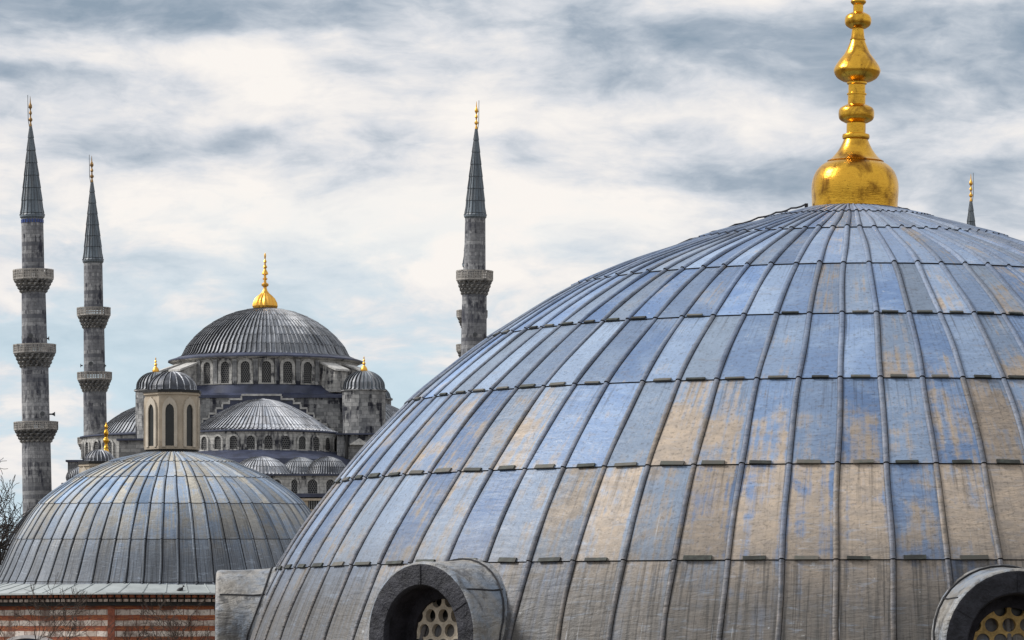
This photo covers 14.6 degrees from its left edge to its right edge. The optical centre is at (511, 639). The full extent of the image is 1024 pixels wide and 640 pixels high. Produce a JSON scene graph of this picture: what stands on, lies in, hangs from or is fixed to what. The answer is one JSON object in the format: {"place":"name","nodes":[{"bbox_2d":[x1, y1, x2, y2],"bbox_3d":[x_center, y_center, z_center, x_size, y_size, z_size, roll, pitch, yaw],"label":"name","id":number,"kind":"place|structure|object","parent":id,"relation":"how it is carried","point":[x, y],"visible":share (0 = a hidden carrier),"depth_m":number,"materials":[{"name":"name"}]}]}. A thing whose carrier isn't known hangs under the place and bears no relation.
{"place":"outdoors","nodes":[
{"label":"outdoors","id":0,"kind":"place"},
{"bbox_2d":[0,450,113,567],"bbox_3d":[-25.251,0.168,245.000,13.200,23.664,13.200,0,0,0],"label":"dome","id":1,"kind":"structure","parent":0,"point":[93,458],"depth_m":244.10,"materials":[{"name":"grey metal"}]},
{"bbox_2d":[103,422,114,458],"bbox_3d":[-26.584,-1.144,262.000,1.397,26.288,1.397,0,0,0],"label":"finial","id":2,"kind":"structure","parent":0,"point":[106,440],"depth_m":261.89,"materials":[{"name":"gold metal"}]},
{"bbox_2d":[61,253,398,511],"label":"domed mosque","id":3,"kind":"structure","parent":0,"point":[300,406],"depth_m":528.35,"materials":[{"name":"stone"}]},
{"bbox_2d":[80,441,83,458],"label":"window","id":4,"kind":"structure","parent":3,"relation":"in","point":[82,443],"depth_m":538.36,"materials":[{"name":"stone"}]},
{"bbox_2d":[85,440,89,455],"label":"window","id":5,"kind":"structure","parent":3,"relation":"in","point":[87,444],"depth_m":535.74,"materials":[{"name":"stone"}]},
{"bbox_2d":[92,439,100,449],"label":"window","id":6,"kind":"structure","parent":3,"relation":"in","point":[96,445],"depth_m":533.52,"materials":[{"name":"stone"}]},
{"bbox_2d":[104,439,113,455],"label":"window","id":7,"kind":"structure","parent":3,"relation":"in","point":[110,444],"depth_m":531.44,"materials":[{"name":"stone"}]},
{"bbox_2d":[200,435,208,450],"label":"window","id":8,"kind":"structure","parent":3,"relation":"in","point":[204,439],"depth_m":519.38,"materials":[{"name":"stone"}]},
{"bbox_2d":[200,359,212,384],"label":"window","id":9,"kind":"structure","parent":3,"relation":"in","point":[207,364],"depth_m":530.79,"materials":[{"name":"stone"}]},
{"bbox_2d":[212,434,223,450],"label":"window","id":10,"kind":"structure","parent":3,"relation":"in","point":[217,442],"depth_m":517.99,"materials":[{"name":"stone"}]},
{"bbox_2d":[217,358,231,384],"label":"window","id":11,"kind":"structure","parent":3,"relation":"in","point":[224,365],"depth_m":529.50,"materials":[{"name":"stone"}]},
{"bbox_2d":[227,434,239,449],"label":"window","id":12,"kind":"structure","parent":3,"relation":"in","point":[233,439],"depth_m":517.11,"materials":[{"name":"stone"}]},
{"bbox_2d":[237,358,252,383],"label":"window","id":13,"kind":"structure","parent":3,"relation":"in","point":[245,365],"depth_m":528.60,"materials":[{"name":"stone"}]},
{"bbox_2d":[244,434,256,449],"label":"window","id":14,"kind":"structure","parent":3,"relation":"in","point":[250,439],"depth_m":516.60,"materials":[{"name":"stone"}]},
{"bbox_2d":[258,358,274,383],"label":"window","id":15,"kind":"structure","parent":3,"relation":"in","point":[266,365],"depth_m":528.60,"materials":[{"name":"stone"}]},
{"bbox_2d":[262,434,274,449],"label":"window","id":16,"kind":"structure","parent":3,"relation":"in","point":[268,441],"depth_m":516.73,"materials":[{"name":"stone"}]},
{"bbox_2d":[273,478,282,484],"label":"window","id":17,"kind":"structure","parent":3,"relation":"in","point":[278,480],"depth_m":508.47,"materials":[{"name":"stone"}]},
{"bbox_2d":[279,434,291,449],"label":"window","id":18,"kind":"structure","parent":3,"relation":"in","point":[285,440],"depth_m":517.36,"materials":[{"name":"stone"}]},
{"bbox_2d":[280,358,295,383],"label":"window","id":19,"kind":"structure","parent":3,"relation":"in","point":[287,365],"depth_m":529.11,"materials":[{"name":"stone"}]},
{"bbox_2d":[290,478,298,492],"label":"window","id":20,"kind":"structure","parent":3,"relation":"in","point":[294,482],"depth_m":508.59,"materials":[{"name":"stone"}]},
{"bbox_2d":[296,434,307,450],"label":"window","id":21,"kind":"structure","parent":3,"relation":"in","point":[301,441],"depth_m":518.37,"materials":[{"name":"stone"}]},
{"bbox_2d":[300,359,314,384],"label":"window","id":22,"kind":"structure","parent":3,"relation":"in","point":[307,367],"depth_m":530.15,"materials":[{"name":"stone"}]},
{"bbox_2d":[306,478,318,492],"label":"window","id":23,"kind":"structure","parent":3,"relation":"in","point":[312,484],"depth_m":508.59,"materials":[{"name":"stone"}]},
{"bbox_2d":[308,501,319,508],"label":"window","id":24,"kind":"structure","parent":3,"relation":"in","point":[311,504],"depth_m":507.11,"materials":[{"name":"stone"}]},
{"bbox_2d":[311,435,320,450],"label":"window","id":25,"kind":"structure","parent":3,"relation":"in","point":[315,440],"depth_m":519.77,"materials":[{"name":"stone"}]},
{"bbox_2d":[323,436,331,451],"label":"window","id":26,"kind":"structure","parent":3,"relation":"in","point":[327,440],"depth_m":521.54,"materials":[{"name":"stone"}]},
{"bbox_2d":[325,478,334,492],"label":"window","id":27,"kind":"structure","parent":3,"relation":"in","point":[328,483],"depth_m":508.59,"materials":[{"name":"stone"}]},
{"bbox_2d":[333,436,336,451],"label":"window","id":28,"kind":"structure","parent":3,"relation":"in","point":[335,438],"depth_m":523.46,"materials":[{"name":"stone"}]},
{"bbox_2d":[0,0,1023,551],"label":"sky","id":29,"kind":"structure","parent":0,"point":[330,140],"materials":[{"name":"white"}]},
{"label":"ground","id":30,"kind":"structure","parent":0,"visible":0},
{"bbox_2d":[0,458,52,564],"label":"bare tree","id":31,"kind":"object","parent":30,"relation":"on","point":[5,527],"visible":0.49,"depth_m":213.69,"materials":[{"name":"brown plant"}]},
{"bbox_2d":[13,95,57,515],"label":"minaret","id":32,"kind":"object","parent":30,"relation":"on","point":[35,429],"visible":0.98,"depth_m":547.53,"materials":[{"name":"stone"}]},
{"bbox_2d":[0,574,97,639],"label":"bare shrub","id":33,"kind":"object","parent":30,"relation":"on","point":[73,628],"visible":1,"depth_m":140.94,"materials":[{"name":"brown plant"}]},
{"bbox_2d":[77,155,111,449],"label":"minaret","id":34,"kind":"object","parent":30,"relation":"on","point":[94,389],"visible":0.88,"depth_m":623.67,"materials":[{"name":"stone"}]},
{"bbox_2d":[87,597,211,639],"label":"bare shrub","id":35,"kind":"object","parent":30,"relation":"on","point":[147,619],"visible":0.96,"depth_m":143.33,"materials":[{"name":"brown plant"}]},
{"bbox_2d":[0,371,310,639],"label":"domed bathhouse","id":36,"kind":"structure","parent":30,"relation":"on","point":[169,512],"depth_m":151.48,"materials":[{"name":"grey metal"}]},
{"bbox_2d":[140,594,214,639],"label":"bare shrub","id":37,"kind":"object","parent":30,"relation":"on","point":[172,626],"visible":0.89,"depth_m":142.02,"materials":[{"name":"brown plant"}]},
{"bbox_2d":[456,101,492,355],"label":"minaret","id":38,"kind":"object","parent":30,"relation":"on","point":[474,291],"visible":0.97,"depth_m":590.68,"materials":[{"name":"stone"}]},
{"bbox_2d":[214,0,1023,639],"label":"domed tomb","id":39,"kind":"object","parent":30,"relation":"on","point":[806,422],"visible":1,"depth_m":44.64,"materials":[{"name":"lead"},{"name":"stone"}]},
{"bbox_2d":[967,173,975,225],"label":"minaret","id":40,"kind":"object","parent":30,"relation":"on","point":[970,219],"visible":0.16,"depth_m":639.73,"materials":[{"name":"metal"}]}
]}

